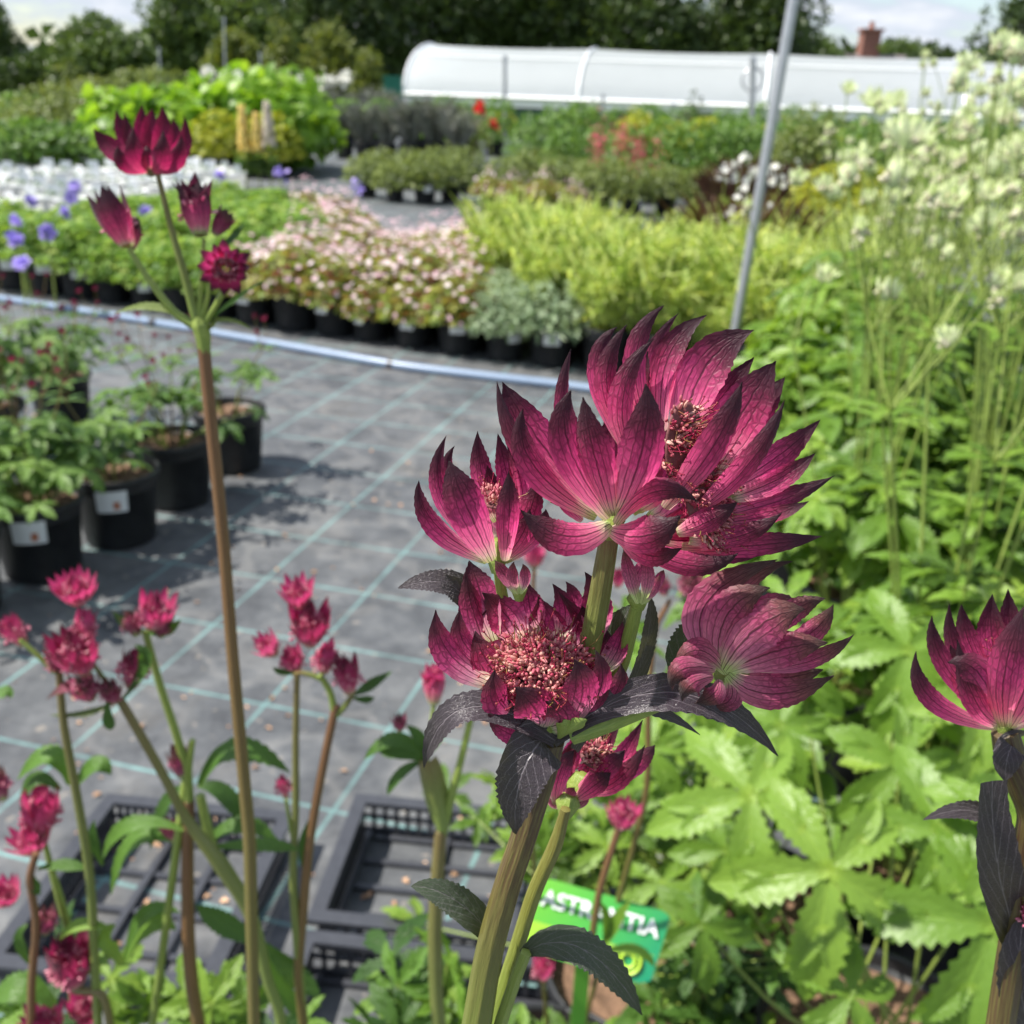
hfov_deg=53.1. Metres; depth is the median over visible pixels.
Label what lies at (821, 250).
tall lime perennial
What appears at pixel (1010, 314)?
white astrantia
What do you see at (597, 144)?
astilbe
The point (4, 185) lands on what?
white pot
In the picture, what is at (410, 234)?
cranesbill plant
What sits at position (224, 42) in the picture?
steel pole
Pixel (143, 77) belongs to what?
shrub
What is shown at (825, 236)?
tall lime perennial
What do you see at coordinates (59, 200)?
white pot
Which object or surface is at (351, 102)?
green perennial
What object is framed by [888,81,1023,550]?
white astrantia
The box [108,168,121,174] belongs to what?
white pot
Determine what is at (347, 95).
lavender plant
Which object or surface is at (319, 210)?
cranesbill plant
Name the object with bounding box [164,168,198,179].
white pot
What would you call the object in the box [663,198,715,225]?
tall lime perennial
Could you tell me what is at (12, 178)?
white pot
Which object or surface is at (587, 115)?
green perennial
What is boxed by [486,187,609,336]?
tall lime perennial
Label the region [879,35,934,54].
broadleaf tree
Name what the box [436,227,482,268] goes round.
cranesbill plant
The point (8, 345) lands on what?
dark astrantia
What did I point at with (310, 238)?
cranesbill plant
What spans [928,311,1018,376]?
leafy astrantia
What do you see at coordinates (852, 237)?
tall lime perennial
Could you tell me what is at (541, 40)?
broadleaf tree
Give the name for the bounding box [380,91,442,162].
lavender plant
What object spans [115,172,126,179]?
white pot
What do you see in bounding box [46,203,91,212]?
cranesbill plant
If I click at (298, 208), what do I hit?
cranesbill plant
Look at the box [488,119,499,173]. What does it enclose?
poppy
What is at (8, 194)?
white pot
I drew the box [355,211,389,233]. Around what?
cranesbill plant
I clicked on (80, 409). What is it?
dark astrantia
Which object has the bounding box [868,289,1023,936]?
white astrantia
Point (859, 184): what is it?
golden perennial
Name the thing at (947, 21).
sky
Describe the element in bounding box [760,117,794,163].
green perennial
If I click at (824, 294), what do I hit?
leafy astrantia
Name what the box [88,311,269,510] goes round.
dark astrantia
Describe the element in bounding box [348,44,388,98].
shrub
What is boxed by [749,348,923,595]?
leafy astrantia
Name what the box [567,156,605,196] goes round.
green perennial
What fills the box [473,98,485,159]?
poppy
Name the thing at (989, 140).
green perennial
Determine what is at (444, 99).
green perennial
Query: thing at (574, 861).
flowering astrantia
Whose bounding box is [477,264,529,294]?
silver artemisia
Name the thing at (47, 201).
white pot
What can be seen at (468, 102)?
green perennial
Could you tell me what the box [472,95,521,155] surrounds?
green perennial
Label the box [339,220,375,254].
cranesbill plant
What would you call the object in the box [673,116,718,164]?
golden perennial
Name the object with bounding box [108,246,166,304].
cranesbill plant
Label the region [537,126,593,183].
green perennial
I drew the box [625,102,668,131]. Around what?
green perennial
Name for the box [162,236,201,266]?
cranesbill plant
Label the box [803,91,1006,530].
white astrantia
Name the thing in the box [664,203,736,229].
bronze perennial
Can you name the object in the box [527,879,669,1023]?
plant label
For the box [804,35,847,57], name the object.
broadleaf tree
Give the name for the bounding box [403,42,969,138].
polytunnel
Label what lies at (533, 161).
green perennial
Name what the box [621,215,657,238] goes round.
tall lime perennial
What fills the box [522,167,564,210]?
cranesbill plant
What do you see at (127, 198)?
cranesbill plant
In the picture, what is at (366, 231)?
cranesbill plant
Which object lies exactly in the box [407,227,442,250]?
cranesbill plant
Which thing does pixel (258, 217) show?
cranesbill plant
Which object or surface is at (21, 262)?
violet flower
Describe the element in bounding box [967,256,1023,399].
white astrantia
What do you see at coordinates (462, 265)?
cranesbill plant
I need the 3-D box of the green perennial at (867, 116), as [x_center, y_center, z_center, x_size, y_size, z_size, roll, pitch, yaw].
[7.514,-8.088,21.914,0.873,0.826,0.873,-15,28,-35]
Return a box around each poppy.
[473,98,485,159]
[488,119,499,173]
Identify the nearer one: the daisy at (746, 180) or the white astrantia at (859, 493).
the white astrantia at (859, 493)
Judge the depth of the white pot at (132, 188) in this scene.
8.47 m
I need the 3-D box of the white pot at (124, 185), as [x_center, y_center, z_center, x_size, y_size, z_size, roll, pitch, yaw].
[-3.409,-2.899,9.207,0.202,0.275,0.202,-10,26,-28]
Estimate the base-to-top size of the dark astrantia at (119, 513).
0.476 m
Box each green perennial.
[333,98,361,146]
[339,151,392,197]
[357,146,398,186]
[361,97,398,147]
[368,158,419,202]
[388,145,429,188]
[392,150,455,203]
[403,99,425,149]
[417,144,461,180]
[420,93,462,149]
[423,153,476,201]
[436,143,487,191]
[447,99,493,151]
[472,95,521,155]
[477,155,532,202]
[501,145,562,198]
[502,112,558,172]
[523,103,587,173]
[532,154,589,187]
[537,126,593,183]
[545,146,578,179]
[551,99,608,166]
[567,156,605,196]
[571,153,635,212]
[575,126,622,179]
[594,155,643,200]
[595,107,630,155]
[599,125,654,175]
[599,162,663,214]
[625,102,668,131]
[627,156,677,203]
[630,117,690,186]
[639,164,693,213]
[643,104,665,126]
[658,107,696,166]
[660,119,713,181]
[667,164,718,209]
[680,105,703,124]
[687,120,755,182]
[694,112,727,128]
[706,107,739,131]
[721,112,763,130]
[737,101,769,134]
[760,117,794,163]
[779,120,817,167]
[781,103,811,142]
[814,110,847,137]
[831,119,876,149]
[848,113,880,142]
[908,120,959,163]
[926,117,949,141]
[951,117,988,145]
[960,124,1003,154]
[989,122,1023,146]
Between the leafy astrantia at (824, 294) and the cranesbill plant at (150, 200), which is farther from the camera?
the cranesbill plant at (150, 200)
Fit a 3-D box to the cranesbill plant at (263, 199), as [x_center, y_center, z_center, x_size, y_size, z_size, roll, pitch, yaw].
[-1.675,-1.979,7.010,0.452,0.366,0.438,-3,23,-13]
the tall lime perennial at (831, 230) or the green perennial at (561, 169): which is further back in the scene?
the green perennial at (561, 169)
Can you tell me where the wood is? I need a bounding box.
[9,23,989,96]
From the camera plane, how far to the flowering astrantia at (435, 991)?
0.60 m
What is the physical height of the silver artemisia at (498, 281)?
0.320 m
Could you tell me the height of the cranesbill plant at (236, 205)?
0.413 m
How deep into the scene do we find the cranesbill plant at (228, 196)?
6.75 m
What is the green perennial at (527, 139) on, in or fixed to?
on the path
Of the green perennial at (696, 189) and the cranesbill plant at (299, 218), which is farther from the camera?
the green perennial at (696, 189)
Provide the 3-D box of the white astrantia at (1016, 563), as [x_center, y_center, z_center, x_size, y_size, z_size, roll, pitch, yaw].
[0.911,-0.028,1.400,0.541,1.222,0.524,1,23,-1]
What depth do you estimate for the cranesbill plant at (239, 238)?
5.17 m
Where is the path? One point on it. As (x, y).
(330, 423)
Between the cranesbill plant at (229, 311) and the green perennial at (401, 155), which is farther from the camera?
the green perennial at (401, 155)
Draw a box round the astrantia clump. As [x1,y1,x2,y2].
[612,588,1023,1023]
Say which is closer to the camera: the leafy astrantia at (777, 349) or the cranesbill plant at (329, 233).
the leafy astrantia at (777, 349)
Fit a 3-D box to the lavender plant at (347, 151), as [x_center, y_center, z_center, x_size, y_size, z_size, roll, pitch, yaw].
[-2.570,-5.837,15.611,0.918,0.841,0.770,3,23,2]
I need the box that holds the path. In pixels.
[0,135,1023,1023]
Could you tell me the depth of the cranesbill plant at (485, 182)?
9.54 m
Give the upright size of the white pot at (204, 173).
0.323 m
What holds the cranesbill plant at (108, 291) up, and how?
on the path
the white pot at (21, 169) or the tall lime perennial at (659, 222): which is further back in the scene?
the white pot at (21, 169)
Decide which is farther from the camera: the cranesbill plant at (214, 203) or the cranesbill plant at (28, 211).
the cranesbill plant at (214, 203)
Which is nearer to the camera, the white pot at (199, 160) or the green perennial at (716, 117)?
the white pot at (199, 160)
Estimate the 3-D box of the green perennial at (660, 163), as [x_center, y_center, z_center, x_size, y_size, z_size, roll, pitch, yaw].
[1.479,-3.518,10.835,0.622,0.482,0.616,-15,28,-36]
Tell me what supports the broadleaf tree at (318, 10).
on the ground
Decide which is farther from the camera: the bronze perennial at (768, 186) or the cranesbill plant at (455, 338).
the bronze perennial at (768, 186)
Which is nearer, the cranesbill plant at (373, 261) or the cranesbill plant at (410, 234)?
the cranesbill plant at (373, 261)
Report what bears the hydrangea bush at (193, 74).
on the path
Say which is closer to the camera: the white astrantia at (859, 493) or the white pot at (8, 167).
the white astrantia at (859, 493)
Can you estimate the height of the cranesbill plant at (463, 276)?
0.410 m
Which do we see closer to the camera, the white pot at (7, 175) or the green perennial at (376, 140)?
the white pot at (7, 175)
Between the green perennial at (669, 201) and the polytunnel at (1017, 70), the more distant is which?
the polytunnel at (1017, 70)
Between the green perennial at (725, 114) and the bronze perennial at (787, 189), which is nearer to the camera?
the bronze perennial at (787, 189)
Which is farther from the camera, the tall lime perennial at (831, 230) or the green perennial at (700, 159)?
the green perennial at (700, 159)
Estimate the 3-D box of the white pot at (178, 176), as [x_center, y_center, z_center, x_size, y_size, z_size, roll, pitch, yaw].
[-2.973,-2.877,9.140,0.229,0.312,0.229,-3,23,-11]
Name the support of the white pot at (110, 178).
on the path
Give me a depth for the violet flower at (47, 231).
4.81 m
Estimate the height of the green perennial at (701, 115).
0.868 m
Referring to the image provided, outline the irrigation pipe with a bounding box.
[0,295,590,393]
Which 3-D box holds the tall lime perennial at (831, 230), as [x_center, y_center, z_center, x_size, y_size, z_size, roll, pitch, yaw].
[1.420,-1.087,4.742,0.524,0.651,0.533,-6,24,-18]
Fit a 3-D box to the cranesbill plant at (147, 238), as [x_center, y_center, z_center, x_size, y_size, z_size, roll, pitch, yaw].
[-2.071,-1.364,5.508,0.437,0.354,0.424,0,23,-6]
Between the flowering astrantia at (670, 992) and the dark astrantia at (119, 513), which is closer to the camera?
the flowering astrantia at (670, 992)
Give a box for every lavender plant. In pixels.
[303,87,342,101]
[325,92,350,108]
[333,100,366,158]
[337,90,372,110]
[338,100,389,160]
[352,85,400,110]
[360,102,401,157]
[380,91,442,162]
[401,91,467,156]
[430,106,487,158]
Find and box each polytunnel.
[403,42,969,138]
[963,63,1023,136]
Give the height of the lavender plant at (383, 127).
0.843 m
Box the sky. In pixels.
[0,0,1020,57]
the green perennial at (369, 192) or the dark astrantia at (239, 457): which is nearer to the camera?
the dark astrantia at (239, 457)
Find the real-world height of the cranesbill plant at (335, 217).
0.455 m
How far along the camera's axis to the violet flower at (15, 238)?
4.91 m
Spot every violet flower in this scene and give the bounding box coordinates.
[4,229,26,311]
[8,213,26,298]
[11,255,33,325]
[24,194,37,214]
[38,222,57,316]
[57,205,70,219]
[62,190,78,213]
[67,179,81,205]
[138,205,151,228]
[213,169,225,202]
[273,166,289,188]
[351,178,364,205]
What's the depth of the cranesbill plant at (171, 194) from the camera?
6.92 m
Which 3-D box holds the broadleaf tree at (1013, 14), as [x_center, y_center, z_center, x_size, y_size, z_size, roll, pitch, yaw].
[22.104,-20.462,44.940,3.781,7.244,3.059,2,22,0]
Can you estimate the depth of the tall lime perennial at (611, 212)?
4.78 m
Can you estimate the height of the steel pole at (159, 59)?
1.665 m
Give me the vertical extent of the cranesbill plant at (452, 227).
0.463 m
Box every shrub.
[0,80,87,128]
[0,89,66,120]
[0,114,115,168]
[0,115,18,131]
[45,58,106,108]
[72,62,190,99]
[87,122,116,151]
[445,101,492,160]
[567,99,620,148]
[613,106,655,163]
[666,89,715,166]
[685,118,778,172]
[749,100,856,182]
[831,118,943,226]
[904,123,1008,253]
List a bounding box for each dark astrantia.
[0,272,73,431]
[0,272,145,424]
[0,326,153,583]
[0,420,57,606]
[45,356,168,549]
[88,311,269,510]
[159,312,280,474]
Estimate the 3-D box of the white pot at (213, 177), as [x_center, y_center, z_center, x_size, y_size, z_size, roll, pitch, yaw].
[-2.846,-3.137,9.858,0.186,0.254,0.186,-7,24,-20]
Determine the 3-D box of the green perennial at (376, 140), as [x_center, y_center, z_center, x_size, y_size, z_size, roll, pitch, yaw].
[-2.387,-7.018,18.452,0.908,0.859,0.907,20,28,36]
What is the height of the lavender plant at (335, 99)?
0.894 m
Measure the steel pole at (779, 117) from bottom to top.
1.555 m
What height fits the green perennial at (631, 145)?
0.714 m
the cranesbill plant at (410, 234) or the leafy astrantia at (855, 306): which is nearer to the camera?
the leafy astrantia at (855, 306)
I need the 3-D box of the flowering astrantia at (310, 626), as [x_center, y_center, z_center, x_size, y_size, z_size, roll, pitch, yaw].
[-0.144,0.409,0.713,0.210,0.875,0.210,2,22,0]
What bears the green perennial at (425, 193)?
on the path
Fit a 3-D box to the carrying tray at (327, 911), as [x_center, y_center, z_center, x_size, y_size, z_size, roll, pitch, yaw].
[-0.052,0.536,1.479,0.420,0.063,0.268,4,23,5]
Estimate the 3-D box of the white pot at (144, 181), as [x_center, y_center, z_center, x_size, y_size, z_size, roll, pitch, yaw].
[-3.277,-2.920,9.195,0.243,0.331,0.243,2,23,-1]
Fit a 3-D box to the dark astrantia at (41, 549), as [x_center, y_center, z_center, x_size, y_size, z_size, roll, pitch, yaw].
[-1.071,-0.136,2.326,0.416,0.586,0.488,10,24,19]
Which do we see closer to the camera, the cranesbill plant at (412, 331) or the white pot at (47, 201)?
the cranesbill plant at (412, 331)
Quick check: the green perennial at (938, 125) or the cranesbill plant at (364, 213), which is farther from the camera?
the green perennial at (938, 125)
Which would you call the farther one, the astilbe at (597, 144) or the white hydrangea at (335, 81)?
the white hydrangea at (335, 81)
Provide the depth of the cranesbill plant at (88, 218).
5.52 m
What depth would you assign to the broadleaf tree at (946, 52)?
59.97 m
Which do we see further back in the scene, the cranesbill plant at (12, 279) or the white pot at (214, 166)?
the white pot at (214, 166)
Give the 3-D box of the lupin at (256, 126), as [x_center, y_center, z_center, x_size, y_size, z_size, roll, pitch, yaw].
[-2.703,-3.842,10.896,0.281,0.782,0.280,2,22,0]
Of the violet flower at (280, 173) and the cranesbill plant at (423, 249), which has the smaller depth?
the cranesbill plant at (423, 249)
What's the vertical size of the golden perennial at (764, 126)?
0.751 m
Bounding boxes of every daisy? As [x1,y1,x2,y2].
[716,167,731,201]
[731,154,744,200]
[742,169,757,199]
[753,163,778,174]
[768,167,790,193]
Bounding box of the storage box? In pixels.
[382,76,403,108]
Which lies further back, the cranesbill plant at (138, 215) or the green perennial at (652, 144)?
the green perennial at (652, 144)
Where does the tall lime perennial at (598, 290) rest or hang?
on the path
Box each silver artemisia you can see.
[462,284,547,361]
[473,274,529,342]
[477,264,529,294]
[503,275,594,367]
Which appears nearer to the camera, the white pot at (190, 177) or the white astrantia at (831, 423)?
the white astrantia at (831, 423)
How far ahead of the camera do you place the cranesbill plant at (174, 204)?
6.35 m
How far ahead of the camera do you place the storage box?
32.12 m
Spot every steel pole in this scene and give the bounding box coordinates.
[158,47,160,81]
[223,17,225,71]
[503,55,506,149]
[601,94,604,114]
[671,102,675,121]
[731,0,798,328]
[741,56,764,127]
[777,104,780,164]
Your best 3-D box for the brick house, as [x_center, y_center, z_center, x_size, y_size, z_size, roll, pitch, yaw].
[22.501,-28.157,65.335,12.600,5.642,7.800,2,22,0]
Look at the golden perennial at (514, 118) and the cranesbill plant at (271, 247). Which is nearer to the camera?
the cranesbill plant at (271, 247)
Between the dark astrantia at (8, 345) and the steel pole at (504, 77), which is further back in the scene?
the steel pole at (504, 77)
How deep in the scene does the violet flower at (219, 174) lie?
6.32 m
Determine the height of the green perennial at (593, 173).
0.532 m
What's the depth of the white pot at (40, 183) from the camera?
8.35 m
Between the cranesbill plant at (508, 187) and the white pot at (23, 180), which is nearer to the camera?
the white pot at (23, 180)
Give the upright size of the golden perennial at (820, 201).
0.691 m
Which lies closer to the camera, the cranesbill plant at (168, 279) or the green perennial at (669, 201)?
the cranesbill plant at (168, 279)
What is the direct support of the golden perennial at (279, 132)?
on the path
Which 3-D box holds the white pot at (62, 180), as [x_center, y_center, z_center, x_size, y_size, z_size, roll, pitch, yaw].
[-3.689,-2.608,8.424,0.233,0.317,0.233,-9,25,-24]
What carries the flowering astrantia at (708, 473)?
on the path
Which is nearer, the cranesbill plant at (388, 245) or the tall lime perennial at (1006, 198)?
the cranesbill plant at (388, 245)
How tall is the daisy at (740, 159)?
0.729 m
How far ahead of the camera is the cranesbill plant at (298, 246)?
5.00 m
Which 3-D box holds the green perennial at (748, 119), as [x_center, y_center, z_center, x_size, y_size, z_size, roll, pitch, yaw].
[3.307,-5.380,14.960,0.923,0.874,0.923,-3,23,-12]
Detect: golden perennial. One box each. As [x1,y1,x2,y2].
[190,107,250,167]
[235,109,306,177]
[489,110,519,136]
[649,118,688,161]
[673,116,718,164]
[745,124,780,167]
[783,162,883,217]
[806,163,908,233]
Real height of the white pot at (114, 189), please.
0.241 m
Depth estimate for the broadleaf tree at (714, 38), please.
52.88 m
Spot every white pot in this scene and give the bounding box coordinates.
[0,164,10,180]
[0,172,17,197]
[0,191,18,204]
[1,161,18,173]
[8,173,33,196]
[9,174,16,181]
[12,161,35,172]
[12,186,41,211]
[15,168,34,180]
[17,166,31,173]
[26,175,47,193]
[30,165,54,182]
[35,158,60,174]
[36,183,61,210]
[52,186,87,205]
[53,161,73,176]
[55,175,67,192]
[68,167,92,185]
[70,176,91,196]
[76,156,99,168]
[84,160,107,176]
[84,168,107,186]
[84,183,101,207]
[99,159,117,171]
[102,171,126,189]
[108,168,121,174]
[109,185,120,196]
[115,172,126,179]
[119,174,136,188]
[119,180,149,195]
[129,174,156,194]
[149,177,169,195]
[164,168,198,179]
[164,172,188,189]
[183,165,190,172]
[185,158,192,166]
[186,159,202,172]
[187,175,206,185]
[193,157,202,166]
[196,160,220,181]
[206,172,225,189]
[213,160,221,169]
[216,161,232,172]
[222,166,237,187]
[227,165,245,188]
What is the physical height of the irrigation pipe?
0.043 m
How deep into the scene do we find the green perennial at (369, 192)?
10.45 m
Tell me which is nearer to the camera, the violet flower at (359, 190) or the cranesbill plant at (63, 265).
the cranesbill plant at (63, 265)
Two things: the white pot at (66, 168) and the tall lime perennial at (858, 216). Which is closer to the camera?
the tall lime perennial at (858, 216)
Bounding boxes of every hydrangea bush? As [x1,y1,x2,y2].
[73,81,223,163]
[168,69,254,95]
[180,60,347,172]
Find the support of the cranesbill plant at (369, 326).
on the path
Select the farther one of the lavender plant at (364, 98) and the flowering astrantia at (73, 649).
the lavender plant at (364, 98)
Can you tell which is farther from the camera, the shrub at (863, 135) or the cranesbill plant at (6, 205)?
the shrub at (863, 135)
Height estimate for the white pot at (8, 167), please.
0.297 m
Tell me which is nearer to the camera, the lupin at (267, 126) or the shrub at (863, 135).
the shrub at (863, 135)
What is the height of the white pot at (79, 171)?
0.320 m
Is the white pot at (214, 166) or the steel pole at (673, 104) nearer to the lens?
the white pot at (214, 166)
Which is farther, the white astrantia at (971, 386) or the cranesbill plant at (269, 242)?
the cranesbill plant at (269, 242)
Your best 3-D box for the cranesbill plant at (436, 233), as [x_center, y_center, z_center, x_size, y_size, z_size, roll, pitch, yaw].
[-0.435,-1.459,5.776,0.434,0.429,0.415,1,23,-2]
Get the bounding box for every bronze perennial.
[650,197,741,227]
[656,182,794,237]
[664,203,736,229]
[681,185,825,220]
[690,161,748,205]
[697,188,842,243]
[701,151,777,201]
[716,199,796,226]
[742,163,794,209]
[769,156,824,214]
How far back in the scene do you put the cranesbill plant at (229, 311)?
4.97 m
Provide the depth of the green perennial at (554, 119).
13.83 m
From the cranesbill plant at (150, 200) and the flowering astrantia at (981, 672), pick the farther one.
the cranesbill plant at (150, 200)
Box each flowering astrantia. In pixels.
[0,564,285,1023]
[0,736,319,1023]
[0,765,113,1023]
[87,104,262,1023]
[250,569,391,1023]
[352,662,643,1023]
[381,723,796,1023]
[398,305,853,1023]
[453,545,704,1023]
[489,570,866,1022]
[910,589,1023,1023]
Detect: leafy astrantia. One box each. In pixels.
[731,305,881,452]
[743,250,919,357]
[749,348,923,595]
[755,274,907,366]
[775,331,974,469]
[818,285,999,408]
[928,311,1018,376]
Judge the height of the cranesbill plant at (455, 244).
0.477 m
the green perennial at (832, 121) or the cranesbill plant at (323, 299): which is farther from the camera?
the green perennial at (832, 121)
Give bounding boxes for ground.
[1,84,965,143]
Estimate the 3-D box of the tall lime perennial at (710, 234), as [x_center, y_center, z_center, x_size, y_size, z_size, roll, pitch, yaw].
[0.783,-0.916,4.276,0.526,0.652,0.534,-19,30,-41]
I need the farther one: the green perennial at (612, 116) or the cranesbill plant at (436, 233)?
the green perennial at (612, 116)
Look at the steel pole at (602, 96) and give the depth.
17.24 m
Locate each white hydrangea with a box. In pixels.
[200,64,214,81]
[297,73,303,82]
[316,74,332,92]
[330,73,340,95]
[338,69,352,94]
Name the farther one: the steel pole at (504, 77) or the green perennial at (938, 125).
the green perennial at (938, 125)
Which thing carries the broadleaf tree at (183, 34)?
on the ground
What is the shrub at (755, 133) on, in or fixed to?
on the path
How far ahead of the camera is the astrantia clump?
0.88 m
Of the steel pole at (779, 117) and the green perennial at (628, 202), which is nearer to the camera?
the green perennial at (628, 202)
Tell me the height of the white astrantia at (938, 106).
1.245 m
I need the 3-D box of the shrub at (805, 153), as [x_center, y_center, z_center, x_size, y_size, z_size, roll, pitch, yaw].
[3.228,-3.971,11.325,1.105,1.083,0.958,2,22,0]
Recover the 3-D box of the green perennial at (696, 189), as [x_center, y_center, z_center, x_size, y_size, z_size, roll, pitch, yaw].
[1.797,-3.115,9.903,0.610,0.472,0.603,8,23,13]
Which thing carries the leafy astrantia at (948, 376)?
on the path
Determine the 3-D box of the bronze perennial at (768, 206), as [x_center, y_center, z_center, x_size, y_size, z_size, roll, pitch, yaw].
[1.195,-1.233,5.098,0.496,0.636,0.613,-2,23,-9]
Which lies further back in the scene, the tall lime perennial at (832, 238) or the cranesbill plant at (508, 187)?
the cranesbill plant at (508, 187)
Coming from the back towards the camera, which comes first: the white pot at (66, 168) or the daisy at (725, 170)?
the white pot at (66, 168)
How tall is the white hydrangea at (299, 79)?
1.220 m
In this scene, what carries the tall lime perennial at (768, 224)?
on the path
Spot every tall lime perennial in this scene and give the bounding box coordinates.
[448,181,562,282]
[460,195,517,239]
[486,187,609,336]
[490,193,621,348]
[532,188,646,241]
[542,218,645,358]
[547,211,677,371]
[590,214,741,341]
[619,201,711,244]
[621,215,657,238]
[631,212,776,355]
[636,207,743,248]
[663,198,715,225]
[670,270,766,347]
[673,201,820,276]
[693,217,849,367]
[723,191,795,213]
[739,222,868,260]
[755,236,873,278]
[766,205,872,244]
[782,196,875,230]
[793,204,909,238]
[801,217,946,287]
[809,141,838,196]
[820,222,955,287]
[833,223,918,244]
[1002,163,1022,209]
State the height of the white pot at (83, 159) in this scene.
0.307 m
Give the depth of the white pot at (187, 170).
10.28 m
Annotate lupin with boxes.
[232,104,256,187]
[246,112,270,188]
[257,100,281,186]
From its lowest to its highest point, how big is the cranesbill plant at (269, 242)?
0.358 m
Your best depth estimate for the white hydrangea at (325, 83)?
15.71 m
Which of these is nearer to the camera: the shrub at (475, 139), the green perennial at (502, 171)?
the green perennial at (502, 171)
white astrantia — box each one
[663,85,1023,793]
[743,64,1023,974]
[767,74,1023,625]
[801,83,1023,640]
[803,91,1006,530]
[829,27,1023,828]
[847,82,1013,408]
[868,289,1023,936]
[877,49,1023,366]
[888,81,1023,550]
[958,60,1023,441]
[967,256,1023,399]
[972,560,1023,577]
[991,196,1023,369]
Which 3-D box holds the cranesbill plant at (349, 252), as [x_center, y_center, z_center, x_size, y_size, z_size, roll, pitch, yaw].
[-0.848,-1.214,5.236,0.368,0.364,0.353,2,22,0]
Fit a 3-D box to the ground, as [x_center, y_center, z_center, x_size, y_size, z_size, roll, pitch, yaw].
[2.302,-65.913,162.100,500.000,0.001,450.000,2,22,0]
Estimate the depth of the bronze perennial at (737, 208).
5.06 m
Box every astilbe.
[586,107,610,197]
[611,116,636,222]
[625,123,646,218]
[647,133,668,218]
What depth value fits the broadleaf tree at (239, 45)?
29.95 m
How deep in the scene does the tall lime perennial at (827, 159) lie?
11.76 m
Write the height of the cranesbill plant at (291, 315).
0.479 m
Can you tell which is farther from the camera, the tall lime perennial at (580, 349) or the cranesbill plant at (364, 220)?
the cranesbill plant at (364, 220)
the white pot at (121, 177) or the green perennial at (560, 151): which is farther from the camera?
the green perennial at (560, 151)
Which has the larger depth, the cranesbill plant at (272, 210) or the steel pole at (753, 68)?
the steel pole at (753, 68)
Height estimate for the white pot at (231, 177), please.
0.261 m
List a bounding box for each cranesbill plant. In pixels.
[0,198,39,214]
[0,212,46,289]
[0,213,79,293]
[12,208,58,227]
[30,220,117,298]
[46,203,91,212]
[51,207,95,222]
[58,198,96,210]
[70,213,100,254]
[71,238,131,302]
[94,229,152,293]
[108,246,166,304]
[118,195,139,211]
[127,195,171,211]
[131,212,158,233]
[135,238,206,313]
[137,230,178,291]
[140,207,193,239]
[151,190,179,201]
[151,196,180,212]
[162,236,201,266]
[174,247,234,317]
[180,213,214,237]
[192,231,262,307]
[199,217,271,253]
[206,180,250,199]
[211,192,249,202]
[211,199,259,212]
[211,200,228,208]
[211,233,289,324]
[228,209,288,251]
[236,203,284,234]
[239,188,264,198]
[240,224,340,330]
[245,239,278,312]
[247,187,297,201]
[247,195,280,207]
[255,229,297,252]
[261,232,286,252]
[263,223,331,281]
[264,211,331,238]
[267,209,347,254]
[268,199,309,211]
[269,204,329,228]
[285,175,325,204]
[286,189,337,223]
[288,239,375,335]
[305,204,354,240]
[307,180,358,211]
[313,234,364,295]
[316,192,342,211]
[317,224,340,240]
[318,190,380,228]
[318,196,365,231]
[322,214,380,258]
[330,238,363,267]
[332,207,392,238]
[333,265,395,341]
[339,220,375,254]
[341,232,420,328]
[346,201,380,228]
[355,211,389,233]
[356,219,424,259]
[370,228,466,334]
[373,265,448,347]
[376,222,411,243]
[383,228,414,242]
[384,217,418,240]
[388,230,451,286]
[404,214,455,248]
[406,210,458,243]
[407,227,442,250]
[414,259,500,354]
[425,249,494,314]
[427,215,484,257]
[430,208,467,248]
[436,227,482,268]
[438,235,504,320]
[440,206,478,234]
[468,165,509,211]
[495,170,532,209]
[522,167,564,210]
[551,179,590,212]
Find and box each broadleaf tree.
[0,2,28,98]
[0,50,69,98]
[43,8,163,89]
[133,0,308,89]
[138,0,223,89]
[198,27,263,86]
[261,13,301,85]
[262,0,414,82]
[298,14,369,98]
[340,0,543,81]
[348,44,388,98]
[448,0,628,48]
[545,0,712,52]
[646,7,730,53]
[677,0,832,56]
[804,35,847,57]
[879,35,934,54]
[906,39,959,58]
[965,0,1023,63]
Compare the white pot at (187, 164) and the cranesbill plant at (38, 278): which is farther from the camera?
the white pot at (187, 164)
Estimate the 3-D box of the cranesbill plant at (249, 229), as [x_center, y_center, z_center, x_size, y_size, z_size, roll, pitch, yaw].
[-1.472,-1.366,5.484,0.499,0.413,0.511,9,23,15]
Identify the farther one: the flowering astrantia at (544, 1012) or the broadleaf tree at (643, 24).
the broadleaf tree at (643, 24)
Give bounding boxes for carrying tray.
[0,793,291,1010]
[268,929,552,1023]
[307,793,616,973]
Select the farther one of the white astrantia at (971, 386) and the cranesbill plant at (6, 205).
the cranesbill plant at (6, 205)
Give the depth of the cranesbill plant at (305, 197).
7.31 m
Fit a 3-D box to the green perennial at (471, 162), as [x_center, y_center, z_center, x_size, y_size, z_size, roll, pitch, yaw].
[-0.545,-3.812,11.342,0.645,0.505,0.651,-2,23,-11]
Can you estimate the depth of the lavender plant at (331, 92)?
22.66 m
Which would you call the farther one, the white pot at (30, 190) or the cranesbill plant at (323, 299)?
the white pot at (30, 190)
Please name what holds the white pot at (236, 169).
on the path
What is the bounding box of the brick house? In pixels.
[844,21,905,58]
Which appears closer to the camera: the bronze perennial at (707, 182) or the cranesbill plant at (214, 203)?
the cranesbill plant at (214, 203)
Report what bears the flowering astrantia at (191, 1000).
on the path
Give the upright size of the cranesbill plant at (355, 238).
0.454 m
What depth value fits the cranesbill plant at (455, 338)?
4.42 m
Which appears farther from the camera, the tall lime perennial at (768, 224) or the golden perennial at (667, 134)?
the golden perennial at (667, 134)

